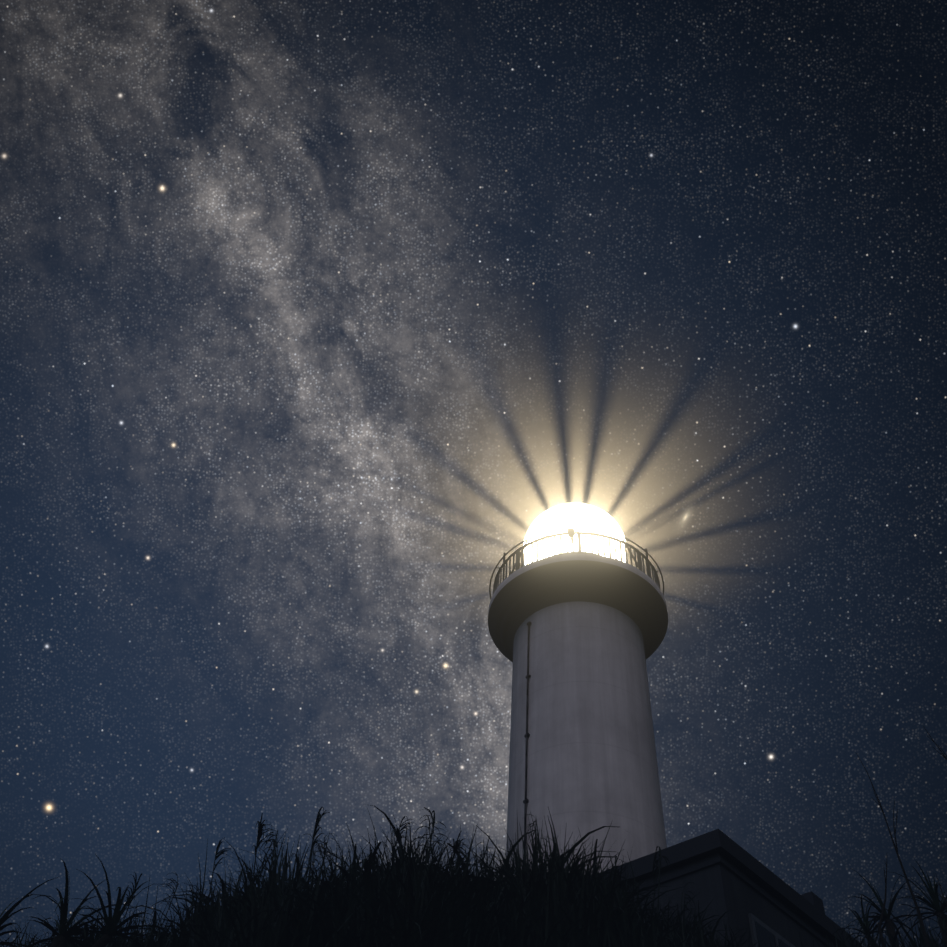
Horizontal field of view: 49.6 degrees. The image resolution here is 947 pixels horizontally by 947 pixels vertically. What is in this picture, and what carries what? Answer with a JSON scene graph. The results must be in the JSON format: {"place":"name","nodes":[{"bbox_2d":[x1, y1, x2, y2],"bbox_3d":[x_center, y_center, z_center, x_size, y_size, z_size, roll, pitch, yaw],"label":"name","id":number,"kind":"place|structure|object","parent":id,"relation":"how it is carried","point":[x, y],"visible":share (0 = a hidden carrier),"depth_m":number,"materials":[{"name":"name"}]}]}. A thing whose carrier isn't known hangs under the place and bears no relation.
{"place":"outdoors","nodes":[
{"label":"outdoors","id":0,"kind":"place"},
{"bbox_2d":[0,0,946,946],"label":"sky","id":1,"kind":"structure","parent":0,"point":[311,311],"materials":[{"name":"blue"}]},
{"bbox_2d":[563,547,584,552],"bbox_3d":[2.548,2.380,25.660,0.900,1.100,0.900,-1,-50,5],"label":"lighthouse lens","id":2,"kind":"object","parent":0,"point":[575,549],"depth_m":25.67,"materials":[{"name":"glass"}]},
{"bbox_2d":[856,726,946,946],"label":"vegetation twigs","id":3,"kind":"object","parent":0,"point":[917,910],"visible":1,"depth_m":6.90,"materials":[{"name":"black plant"}]},
{"bbox_3d":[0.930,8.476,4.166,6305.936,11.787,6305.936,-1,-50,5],"label":"terrain","id":4,"kind":"structure","parent":0,"visible":0},
{"bbox_2d":[0,805,946,946],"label":"grass","id":5,"kind":"structure","parent":4,"relation":"on","point":[404,900],"depth_m":6.22,"materials":[{"name":"black plant"}]},
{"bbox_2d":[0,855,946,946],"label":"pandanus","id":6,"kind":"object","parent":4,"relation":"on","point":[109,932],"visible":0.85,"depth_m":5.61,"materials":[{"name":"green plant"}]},
{"bbox_2d":[506,601,666,874],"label":"lighthouse tower","id":7,"kind":"structure","parent":4,"relation":"on","point":[592,765],"depth_m":20.36,"materials":[{"name":"white concrete"}]},
{"bbox_2d":[523,503,625,563],"bbox_3d":[2.572,2.057,26.044,2.680,4.195,2.680,-1,-50,5],"label":"lighthouse lamp","id":8,"kind":"object","parent":7,"relation":"on","point":[594,518],"depth_m":26.61,"materials":[{"name":"white glass"}]},
{"bbox_2d":[502,529,649,852],"bbox_3d":[2.065,6.144,18.949,3.462,15.358,1.231,-1,-50,5],"label":"lighthouse conduit and fittings","id":9,"kind":"object","parent":7,"relation":"attached to","point":[571,533],"visible":0.67,"depth_m":21.54,"materials":[{"name":"black metal"}]},
{"bbox_2d":[488,554,667,661],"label":"gallery platform","id":10,"kind":"structure","parent":7,"relation":"on","point":[635,594],"depth_m":23.11,"materials":[{"name":"white concrete"}]},
{"bbox_2d":[489,528,663,599],"bbox_3d":[2.490,3.145,24.754,4.256,0.826,4.256,-1,-50,5],"label":"railing","id":11,"kind":"object","parent":10,"relation":"on","point":[640,560],"visible":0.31,"depth_m":23.82,"materials":[{"name":"grey metal"}]},
{"bbox_2d":[596,829,859,946],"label":"building","id":12,"kind":"structure","parent":4,"relation":"on","point":[722,871],"depth_m":11.90,"materials":[{"name":"concrete"}]}
]}

